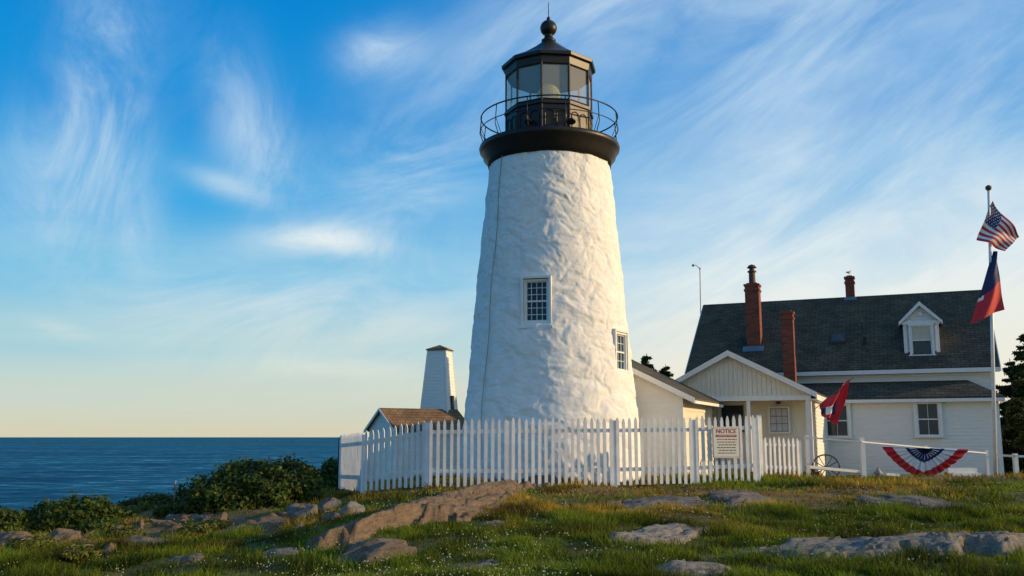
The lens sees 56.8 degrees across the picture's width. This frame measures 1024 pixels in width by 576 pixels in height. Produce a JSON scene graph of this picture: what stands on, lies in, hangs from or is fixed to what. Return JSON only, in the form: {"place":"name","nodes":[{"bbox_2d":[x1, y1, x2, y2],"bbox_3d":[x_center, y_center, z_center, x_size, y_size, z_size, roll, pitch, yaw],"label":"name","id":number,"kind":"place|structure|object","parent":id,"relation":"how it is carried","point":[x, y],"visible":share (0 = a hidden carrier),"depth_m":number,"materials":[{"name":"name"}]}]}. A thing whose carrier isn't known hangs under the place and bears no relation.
{"place":"outdoors","nodes":[
{"label":"outdoors","id":0,"kind":"place"},
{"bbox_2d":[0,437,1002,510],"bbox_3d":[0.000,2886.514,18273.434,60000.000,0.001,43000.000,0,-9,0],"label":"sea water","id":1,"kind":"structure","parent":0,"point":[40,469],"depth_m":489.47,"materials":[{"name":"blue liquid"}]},
{"bbox_2d":[0,469,1023,575],"bbox_3d":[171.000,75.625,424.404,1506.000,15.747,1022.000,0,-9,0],"label":"ground","id":2,"kind":"structure","parent":0,"point":[238,518],"depth_m":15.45,"materials":[{"name":"green plant"}]},
{"bbox_2d":[0,505,30,531],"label":"shrub","id":3,"kind":"object","parent":2,"relation":"on","point":[10,519],"visible":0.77,"depth_m":17.62,"materials":[{"name":"green plant"}]},
{"bbox_2d":[0,531,30,546],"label":"rock","id":4,"kind":"object","parent":2,"relation":"on","point":[6,536],"visible":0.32,"depth_m":15.59,"materials":[{"name":"grey stone"}]},
{"bbox_2d":[2,534,61,549],"bbox_3d":[-7.403,3.911,14.538,0.715,0.234,1.016,-4,-10,24],"label":"bush","id":5,"kind":"object","parent":2,"relation":"on","point":[36,541],"visible":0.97,"depth_m":14.38,"materials":[{"name":"green plant"}]},
{"bbox_2d":[40,528,80,547],"bbox_3d":[-7.345,4.367,15.333,0.936,0.942,0.980,6,-11,-35],"label":"rock","id":6,"kind":"object","parent":2,"relation":"on","point":[58,533],"visible":0.23,"depth_m":15.30,"materials":[{"name":"grey stone"}]},
{"bbox_2d":[47,543,103,559],"bbox_3d":[-6.224,3.780,13.583,0.658,0.227,1.052,0,-9,0],"label":"bush","id":7,"kind":"object","parent":2,"relation":"on","point":[74,551],"visible":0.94,"depth_m":13.38,"materials":[{"name":"green plant"}]},
{"bbox_2d":[21,489,135,534],"bbox_3d":[-8.480,4.465,18.451,2.358,1.048,2.200,0,-9,0],"label":"shrub","id":8,"kind":"object","parent":2,"relation":"on","point":[89,513],"visible":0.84,"depth_m":17.98,"materials":[{"name":"green plant"}]},
{"bbox_2d":[71,538,93,544],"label":"rock","id":9,"kind":"object","parent":2,"relation":"on","point":[83,540],"visible":0.14,"depth_m":15.10,"materials":[{"name":"grey stone"}]},
{"bbox_2d":[82,530,94,537],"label":"rock","id":10,"kind":"object","parent":2,"relation":"on","point":[92,531],"visible":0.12,"depth_m":16.34,"materials":[{"name":"grey stone"}]},
{"bbox_2d":[101,543,116,554],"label":"rock","id":11,"kind":"object","parent":2,"relation":"on","point":[107,548],"visible":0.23,"depth_m":14.47,"materials":[{"name":"grey stone"}]},
{"bbox_2d":[100,526,150,539],"bbox_3d":[-6.798,4.292,16.546,0.828,0.267,0.973,0,-9,0],"label":"bush","id":12,"kind":"object","parent":2,"relation":"on","point":[112,532],"visible":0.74,"depth_m":16.38,"materials":[{"name":"green plant"}]},
{"bbox_2d":[138,520,143,528],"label":"rock","id":13,"kind":"object","parent":2,"relation":"on","point":[141,524],"visible":0.15,"depth_m":18.14,"materials":[{"name":"grey stone"}]},
{"bbox_2d":[113,491,178,519],"bbox_3d":[-7.739,4.858,20.582,2.092,0.842,2.635,2,-9,-13],"label":"shrub","id":14,"kind":"object","parent":2,"relation":"on","point":[160,511],"visible":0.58,"depth_m":20.43,"materials":[{"name":"green plant"}]},
{"bbox_2d":[122,535,173,545],"bbox_3d":[-5.774,4.365,15.130,1.428,0.821,0.840,6,-11,-32],"label":"rock","id":15,"kind":"object","parent":2,"relation":"on","point":[140,538],"visible":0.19,"depth_m":15.04,"materials":[{"name":"grey stone"}]},
{"bbox_2d":[149,519,170,524],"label":"rock","id":16,"kind":"object","parent":2,"relation":"on","point":[157,522],"visible":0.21,"depth_m":18.39,"materials":[{"name":"grey stone"}]},
{"bbox_2d":[165,514,174,519],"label":"rock","id":17,"kind":"object","parent":2,"relation":"on","point":[169,516],"visible":0.17,"depth_m":18.94,"materials":[{"name":"grey stone"}]},
{"bbox_2d":[159,521,182,526],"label":"rock","id":18,"kind":"object","parent":2,"relation":"on","point":[166,523],"visible":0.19,"depth_m":18.15,"materials":[{"name":"grey stone"}]},
{"bbox_2d":[157,524,187,537],"bbox_3d":[-6.113,4.722,17.099,1.266,0.856,1.120,0,-9,-3],"label":"rock","id":19,"kind":"object","parent":2,"relation":"on","point":[173,527],"visible":0.04,"depth_m":17.29,"materials":[{"name":"grey stone"}]},
{"bbox_2d":[174,480,175,502],"bbox_3d":[-7.021,4.531,19.685,0.031,1.050,0.036,0,-9,0],"label":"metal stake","id":20,"kind":"object","parent":2,"relation":"on","point":[175,490],"visible":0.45,"depth_m":19.72,"materials":[{"name":"grey metal"}]},
{"bbox_2d":[171,513,197,522],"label":"rock","id":21,"kind":"object","parent":2,"relation":"on","point":[178,517],"visible":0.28,"depth_m":18.75,"materials":[{"name":"grey stone"}]},
{"bbox_2d":[166,553,203,564],"bbox_3d":[-4.473,3.925,12.694,0.923,0.737,0.700,1,-9,-9],"label":"rock","id":22,"kind":"object","parent":2,"relation":"on","point":[187,558],"visible":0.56,"depth_m":12.66,"materials":[{"name":"grey stone"}]},
{"bbox_2d":[175,523,216,536],"bbox_3d":[-5.672,4.378,17.049,0.745,0.269,0.952,0,-9,0],"label":"bush","id":23,"kind":"object","parent":2,"relation":"on","point":[198,529],"visible":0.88,"depth_m":16.81,"materials":[{"name":"green plant"}]},
{"bbox_2d":[190,515,210,519],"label":"rock","id":24,"kind":"object","parent":2,"relation":"on","point":[194,517],"visible":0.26,"depth_m":18.67,"materials":[{"name":"grey stone"}]},
{"bbox_2d":[199,512,212,515],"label":"rock","id":25,"kind":"object","parent":2,"relation":"on","point":[208,513],"visible":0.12,"depth_m":18.87,"materials":[{"name":"grey stone"}]},
{"bbox_2d":[201,515,210,521],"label":"rock","id":26,"kind":"object","parent":2,"relation":"on","point":[206,517],"visible":0.22,"depth_m":18.31,"materials":[{"name":"grey stone"}]},
{"bbox_2d":[196,518,236,530],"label":"bush","id":27,"kind":"object","parent":2,"relation":"on","point":[219,524],"visible":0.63,"depth_m":17.35,"materials":[{"name":"green plant"}]},
{"bbox_2d":[219,511,227,519],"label":"rock","id":28,"kind":"object","parent":2,"relation":"on","point":[223,515],"visible":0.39,"depth_m":18.32,"materials":[{"name":"beige stone"}]},
{"bbox_2d":[167,453,325,514],"bbox_3d":[-5.585,4.333,20.402,3.156,1.744,3.297,0,-9,0],"label":"shrub","id":29,"kind":"object","parent":2,"relation":"on","point":[242,484],"visible":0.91,"depth_m":19.57,"materials":[{"name":"green plant"}]},
{"bbox_2d":[221,512,291,533],"bbox_3d":[-4.581,4.561,16.896,2.132,1.025,1.680,-1,-9,7],"label":"rock","id":30,"kind":"object","parent":2,"relation":"on","point":[273,517],"visible":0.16,"depth_m":17.11,"materials":[{"name":"grey stone"}]},
{"bbox_2d":[252,522,275,529],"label":"rock","id":31,"kind":"object","parent":2,"relation":"on","point":[267,524],"visible":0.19,"depth_m":16.74,"materials":[{"name":"grey stone"}]},
{"bbox_2d":[263,526,280,531],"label":"rock","id":32,"kind":"object","parent":2,"relation":"on","point":[274,528],"visible":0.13,"depth_m":15.74,"materials":[{"name":"grey stone"}]},
{"bbox_2d":[263,547,298,558],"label":"rock","id":33,"kind":"object","parent":2,"relation":"on","point":[283,551],"visible":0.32,"depth_m":13.01,"materials":[{"name":"grey stone"}]},
{"bbox_2d":[277,511,290,517],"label":"rock","id":34,"kind":"object","parent":2,"relation":"on","point":[281,514],"visible":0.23,"depth_m":17.63,"materials":[{"name":"grey stone"}]},
{"bbox_2d":[293,521,304,530],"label":"rock","id":35,"kind":"object","parent":2,"relation":"on","point":[299,525],"visible":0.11,"depth_m":15.46,"materials":[{"name":"grey stone"}]},
{"bbox_2d":[286,503,317,518],"bbox_3d":[-3.996,4.546,17.785,0.965,0.968,1.260,5,-10,-30],"label":"rock","id":36,"kind":"object","parent":2,"relation":"on","point":[292,508],"visible":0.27,"depth_m":17.65,"materials":[{"name":"grey stone"}]},
{"bbox_2d":[316,456,337,489],"bbox_3d":[-4.710,5.086,24.886,1.350,1.421,1.899,0,-9,0],"label":"shrub","id":37,"kind":"object","parent":2,"relation":"on","point":[329,475],"visible":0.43,"depth_m":24.56,"materials":[{"name":"green plant"}]},
{"bbox_2d":[317,497,341,511],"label":"rock","id":38,"kind":"object","parent":2,"relation":"on","point":[332,502],"visible":0.3,"depth_m":18.16,"materials":[{"name":"grey stone"}]},
{"bbox_2d":[320,512,340,519],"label":"rock","id":39,"kind":"object","parent":2,"relation":"on","point":[332,515],"visible":0.18,"depth_m":16.39,"materials":[{"name":"grey stone"}]},
{"bbox_2d":[337,500,364,514],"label":"rock","id":40,"kind":"object","parent":2,"relation":"on","point":[353,506],"visible":0.26,"depth_m":16.46,"materials":[{"name":"grey stone"}]},
{"bbox_2d":[337,437,375,489],"bbox_3d":[-4.077,4.739,25.149,0.118,1.670,4.035,-1,-9,4],"label":"picket fence","id":41,"kind":"object","parent":2,"relation":"on","point":[368,463],"visible":0.1,"depth_m":26.35,"materials":[{"name":"paint"}]},
{"bbox_2d":[330,538,416,566],"bbox_3d":[-1.807,3.797,12.487,1.400,0.952,2.091,-7,-11,39],"label":"rock","id":42,"kind":"object","parent":2,"relation":"on","point":[370,550],"visible":0.47,"depth_m":12.31,"materials":[{"name":"grey stone"}]},
{"bbox_2d":[369,414,461,480],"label":"walls","id":43,"kind":"structure","parent":2,"relation":"on","point":[379,424],"depth_m":35.35,"materials":[{"name":"paint"}]},
{"bbox_2d":[365,408,463,431],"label":"roof","id":44,"kind":"structure","parent":43,"relation":"on","point":[398,417],"depth_m":35.90,"materials":[{"name":"brown wood"}]},
{"bbox_2d":[363,408,393,432],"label":"rake boards","id":45,"kind":"object","parent":44,"relation":"attached to","point":[383,416],"visible":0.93,"depth_m":35.40,"materials":[{"name":"white paint"}]},
{"bbox_2d":[305,475,561,554],"bbox_3d":[-1.042,4.253,16.945,2.590,1.502,12.575,-4,-10,22],"label":"rock ledge","id":46,"kind":"object","parent":2,"relation":"on","point":[445,506],"visible":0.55,"depth_m":15.15,"materials":[{"name":"stone"}]},
{"bbox_2d":[420,345,457,412],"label":"bell tower","id":47,"kind":"structure","parent":2,"relation":"on","point":[439,389],"depth_m":37.50,"materials":[{"name":"paint"}]},
{"bbox_2d":[465,559,498,569],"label":"rock","id":48,"kind":"object","parent":2,"relation":"on","point":[486,562],"visible":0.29,"depth_m":11.69,"materials":[{"name":"grey stone"}]},
{"bbox_2d":[477,520,505,526],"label":"rock","id":49,"kind":"object","parent":2,"relation":"on","point":[492,522],"visible":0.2,"depth_m":14.77,"materials":[{"name":"grey stone"}]},
{"bbox_2d":[337,414,763,493],"bbox_3d":[0.819,3.868,21.483,10.158,2.016,3.733,0,-9,0],"label":"picket fence","id":50,"kind":"object","parent":2,"relation":"on","point":[352,460],"visible":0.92,"depth_m":20.03,"materials":[{"name":"paint"}]},
{"bbox_2d":[712,427,740,457],"bbox_3d":[4.623,3.328,20.417,0.630,0.660,0.028,1,-9,-8],"label":"notice sign","id":51,"kind":"object","parent":50,"relation":"attached to","point":[726,442],"visible":1,"depth_m":20.41,"materials":[{"name":"white metal"}]},
{"bbox_2d":[460,2,640,482],"bbox_3d":[1.033,-1.227,25.506,4.922,13.750,4.957,0,-9,0],"label":"lighthouse","id":52,"kind":"object","parent":2,"relation":"on","point":[550,337],"visible":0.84,"depth_m":23.80,"materials":[{"name":"paint"}]},
{"bbox_2d":[523,279,548,323],"bbox_3d":[0.608,0.331,23.357,0.700,1.100,0.160,-2,-9,12],"label":"window","id":53,"kind":"structure","parent":52,"relation":"in","point":[536,291],"depth_m":23.39,"materials":[{"name":"white paint"}]},
{"bbox_2d":[617,332,629,372],"bbox_3d":[2.742,1.631,23.962,0.160,0.997,0.700,-6,-11,32],"label":"window","id":54,"kind":"structure","parent":52,"relation":"in","point":[621,337],"depth_m":24.11,"materials":[{"name":"white paint"}]},
{"bbox_2d":[640,353,657,370],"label":"spruce tree","id":55,"kind":"object","parent":2,"relation":"on","point":[645,361],"visible":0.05,"depth_m":44.84,"materials":[{"name":"green plant"}]},
{"bbox_2d":[604,495,709,509],"bbox_3d":[2.541,4.160,17.010,3.325,0.820,1.820,1,-9,-5],"label":"rock ledge","id":56,"kind":"object","parent":2,"relation":"on","point":[646,501],"visible":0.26,"depth_m":17.01,"materials":[{"name":"grey stone"}]},
{"bbox_2d":[609,523,706,545],"bbox_3d":[2.126,3.902,13.786,1.190,0.815,3.393,-8,-12,42],"label":"rock ledge","id":57,"kind":"object","parent":2,"relation":"on","point":[673,531],"visible":0.37,"depth_m":13.72,"materials":[{"name":"grey stone"}]},
{"bbox_2d":[659,365,673,376],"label":"spruce tree","id":58,"kind":"object","parent":2,"relation":"on","point":[665,372],"visible":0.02,"depth_m":46.75,"materials":[{"name":"green plant"}]},
{"bbox_2d":[631,359,722,476],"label":"attached shed","id":59,"kind":"structure","parent":2,"relation":"on","point":[661,396],"depth_m":25.71,"materials":[{"name":"paint"}]},
{"bbox_2d":[654,559,738,575],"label":"rock","id":60,"kind":"object","parent":2,"relation":"on","point":[687,566],"visible":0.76,"depth_m":11.20,"materials":[{"name":"grey stone"}]},
{"bbox_2d":[706,489,769,504],"bbox_3d":[4.362,4.187,17.563,2.091,0.848,1.820,3,-9,-19],"label":"rock","id":61,"kind":"object","parent":2,"relation":"on","point":[736,497],"visible":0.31,"depth_m":17.56,"materials":[{"name":"grey stone"}]},
{"bbox_2d":[675,350,829,476],"bbox_3d":[8.003,4.449,31.858,5.080,4.110,7.350,-4,-10,23],"label":"entry porch","id":62,"kind":"object","parent":2,"relation":"on","point":[737,385],"visible":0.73,"depth_m":29.07,"materials":[{"name":"white wood"}]},
{"bbox_2d":[718,402,746,469],"bbox_3d":[6.960,4.645,29.790,0.900,2.080,0.050,-4,-10,23],"label":"door","id":63,"kind":"structure","parent":62,"relation":"in","point":[729,411],"depth_m":29.84,"materials":[{"name":"white paint"}]},
{"bbox_2d":[780,310,796,381],"bbox_3d":[9.768,2.202,33.401,0.460,2.830,0.460,-4,-10,23],"label":"brick chimney","id":64,"kind":"object","parent":62,"relation":"on","point":[787,318],"visible":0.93,"depth_m":33.26,"materials":[{"name":"red brick"}]},
{"bbox_2d":[763,437,802,476],"bbox_3d":[7.390,4.764,26.006,1.336,1.351,0.150,3,-9,-19],"label":"picket fence","id":65,"kind":"object","parent":2,"relation":"on","point":[789,467],"visible":0.73,"depth_m":25.97,"materials":[{"name":"paint"}]},
{"bbox_2d":[812,454,839,476],"bbox_3d":[9.087,5.210,27.424,0.798,0.798,0.160,-4,-18,23],"label":"wagon wheel","id":66,"kind":"object","parent":2,"relation":"on","point":[825,455],"visible":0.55,"depth_m":27.45,"materials":[{"name":"metal"}]},
{"bbox_2d":[805,466,883,475],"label":"boardwalk ramp","id":67,"kind":"structure","parent":2,"relation":"on","point":[837,471],"depth_m":26.99,"materials":[{"name":"grey wood"}]},
{"bbox_2d":[733,531,1023,560],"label":"rock ledge","id":68,"kind":"object","parent":2,"relation":"on","point":[984,542],"visible":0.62,"depth_m":12.60,"materials":[{"name":"grey stone"}]},
{"bbox_2d":[874,467,882,476],"bbox_3d":[10.367,5.334,26.797,0.240,0.520,0.180,0,-9,0],"label":"water spigot","id":69,"kind":"object","parent":2,"relation":"on","point":[877,472],"visible":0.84,"depth_m":26.77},
{"bbox_2d":[804,435,989,477],"bbox_3d":[11.200,4.922,26.831,5.763,1.486,0.975,2,-9,-10],"label":"ramp railing","id":70,"kind":"object","parent":2,"relation":"on","point":[863,470],"visible":0.73,"depth_m":26.74,"materials":[{"name":"white paint"}]},
{"bbox_2d":[881,446,968,476],"bbox_3d":[11.759,4.981,26.904,2.321,0.970,0.160,-2,-9,14],"label":"bunting","id":71,"kind":"object","parent":70,"relation":"hanging from","point":[914,461],"visible":0.98,"depth_m":26.94},
{"bbox_2d":[797,372,999,476],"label":"clapboard walls","id":72,"kind":"structure","parent":2,"relation":"on","point":[967,425],"depth_m":31.67,"materials":[{"name":"paint"}]},
{"bbox_2d":[814,377,853,423],"bbox_3d":[9.034,3.160,26.542,1.102,1.313,0.360,-2,-9,13],"label":"porch flag","id":73,"kind":"object","parent":72,"relation":"attached to","point":[831,406],"visible":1,"depth_m":26.53,"materials":[{"name":"red fabric"}]},
{"bbox_2d":[827,403,853,437],"bbox_3d":[11.099,4.507,32.352,1.000,1.250,0.160,-4,-10,23],"label":"casing and sash","id":74,"kind":"object","parent":72,"relation":"attached to","point":[848,420],"visible":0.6,"depth_m":32.20,"materials":[{"name":"white paint"}]},
{"bbox_2d":[827,406,847,435],"bbox_3d":[11.118,4.539,32.394,0.720,1.080,0.001,-4,-10,23],"label":"glass","id":75,"kind":"object","parent":74,"relation":"in","point":[842,429],"visible":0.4,"depth_m":32.35,"materials":[{"name":"black glass"}]},
{"bbox_2d":[684,306,1004,473],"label":"white trim","id":76,"kind":"structure","parent":72,"relation":"attached to","point":[903,372],"depth_m":32.26,"materials":[{"name":"paint"}]},
{"bbox_2d":[692,264,700,313],"bbox_3d":[7.712,0.215,39.446,0.371,2.466,0.120,0,-9,0],"label":"weather station","id":77,"kind":"object","parent":76,"relation":"on","point":[693,265],"visible":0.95,"depth_m":39.47,"materials":[{"name":"grey metal"}]},
{"bbox_2d":[685,290,1004,399],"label":"shingle roof","id":78,"kind":"structure","parent":72,"relation":"on","point":[964,341],"depth_m":35.02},
{"bbox_2d":[743,264,761,345],"bbox_3d":[9.317,0.876,36.558,0.590,3.630,0.590,-4,-10,23],"label":"brick chimney","id":79,"kind":"object","parent":78,"relation":"on","point":[752,290],"visible":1,"depth_m":36.33,"materials":[{"name":"brick"}]},
{"bbox_2d":[742,297,855,351],"bbox_3d":[11.173,1.367,36.541,4.870,2.255,0.627,2,-9,-12],"label":"chimney flashing","id":80,"kind":"object","parent":78,"relation":"on","point":[752,348],"visible":1,"depth_m":36.00,"materials":[{"name":"grey metal"}]},
{"bbox_2d":[830,333,845,343],"bbox_3d":[12.120,1.886,35.169,0.550,0.485,0.470,-4,-10,23],"label":"skylight frame","id":81,"kind":"object","parent":78,"relation":"on","point":[837,342],"visible":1,"depth_m":35.02,"materials":[{"name":"black metal"}]},
{"bbox_2d":[832,334,843,340],"bbox_3d":[12.120,1.832,35.177,0.410,0.287,0.350,-4,-10,23],"label":"skylight glass","id":82,"kind":"object","parent":81,"relation":"in","point":[838,337],"visible":1,"depth_m":35.16,"materials":[{"name":"blue glass"}]},
{"bbox_2d":[844,275,854,296],"bbox_3d":[13.405,0.170,37.541,0.400,1.330,0.400,-4,-10,23],"label":"brick chimney","id":83,"kind":"object","parent":78,"relation":"on","point":[849,282],"visible":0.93,"depth_m":37.42,"materials":[{"name":"red brick"}]},
{"bbox_2d":[861,318,868,350],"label":"vent pipes","id":84,"kind":"object","parent":78,"relation":"on","point":[864,340],"visible":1,"depth_m":34.52,"materials":[{"name":"black metal"}]},
{"bbox_2d":[899,302,942,355],"bbox_3d":[14.902,1.669,34.515,1.420,2.030,2.790,-4,-10,23],"label":"dormer","id":85,"kind":"object","parent":78,"relation":"on","point":[920,322],"visible":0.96,"depth_m":33.35,"materials":[{"name":"paint"}]},
{"bbox_2d":[908,323,935,355],"bbox_3d":[14.384,1.823,33.267,0.880,1.157,0.160,-4,-10,23],"label":"window","id":86,"kind":"structure","parent":85,"relation":"in","point":[921,335],"depth_m":33.30,"materials":[{"name":"white paint"}]},
{"bbox_2d":[912,402,944,437],"bbox_3d":[13.728,4.302,31.246,0.940,1.250,0.160,-4,-10,23],"label":"casing and sash","id":87,"kind":"object","parent":72,"relation":"attached to","point":[939,419],"visible":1,"depth_m":31.21,"materials":[{"name":"white paint"}]},
{"bbox_2d":[918,404,938,434],"bbox_3d":[13.748,4.334,31.287,0.660,1.080,0.001,-4,-10,23],"label":"glass","id":88,"kind":"object","parent":87,"relation":"in","point":[932,428],"visible":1,"depth_m":31.29,"materials":[{"name":"black glass"}]},
{"bbox_2d":[855,494,962,508],"bbox_3d":[7.518,4.189,17.183,3.435,0.820,1.680,-3,-9,17],"label":"rock ledge","id":89,"kind":"object","parent":2,"relation":"on","point":[925,500],"visible":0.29,"depth_m":17.46,"materials":[{"name":"grey stone"}]},
{"bbox_2d":[944,468,980,476],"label":"wooden steps","id":90,"kind":"structure","parent":2,"relation":"on","point":[965,471],"depth_m":29.12,"materials":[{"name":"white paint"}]},
{"bbox_2d":[985,185,997,474],"bbox_3d":[14.677,1.457,28.925,0.662,9.477,0.190,0,-9,0],"label":"flagpole","id":91,"kind":"object","parent":2,"relation":"on","point":[988,188],"visible":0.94,"depth_m":28.69,"materials":[{"name":"metal"}]},
{"bbox_2d":[971,251,1004,323],"bbox_3d":[14.537,-0.024,29.057,1.068,2.285,0.150,0,-9,0],"label":"lone star flag","id":92,"kind":"object","parent":91,"relation":"attached to","point":[990,301],"visible":1,"depth_m":29.04,"materials":[{"name":"red fabric"}]},
{"bbox_2d":[976,201,1018,250],"bbox_3d":[15.063,-1.927,29.356,1.344,1.600,0.210,0,-9,0],"label":"american flag","id":93,"kind":"object","parent":91,"relation":"attached to","point":[998,230],"visible":1,"depth_m":29.33,"materials":[{"name":"multicoloured fabric"}]},
{"bbox_2d":[995,358,1023,439],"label":"spruce tree","id":94,"kind":"object","parent":2,"relation":"on","point":[1007,391],"visible":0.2,"depth_m":43.79,"materials":[{"name":"green plant"}]},
{"bbox_2d":[997,454,1023,472],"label":"wooden rail","id":95,"kind":"object","parent":2,"relation":"on","point":[1015,462],"visible":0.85,"depth_m":26.52,"materials":[{"name":"white paint"}]},
{"bbox_2d":[1001,398,1023,474],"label":"spruce tree","id":96,"kind":"object","parent":2,"relation":"on","point":[1015,412],"visible":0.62,"depth_m":34.47,"materials":[{"name":"green plant"}]},
{"bbox_2d":[1001,334,1023,451],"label":"spruce tree","id":97,"kind":"object","parent":2,"relation":"on","point":[1017,386],"visible":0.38,"depth_m":38.02,"materials":[{"name":"green plant"}]},
{"bbox_2d":[1004,415,1023,473],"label":"spruce tree","id":98,"kind":"object","parent":2,"relation":"on","point":[1018,448],"visible":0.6,"depth_m":33.33,"materials":[{"name":"green plant"}]},
{"bbox_2d":[0,0,1023,436],"label":"sky","id":99,"kind":"structure","parent":0,"point":[219,218],"materials":[{"name":"blue"}]}
]}

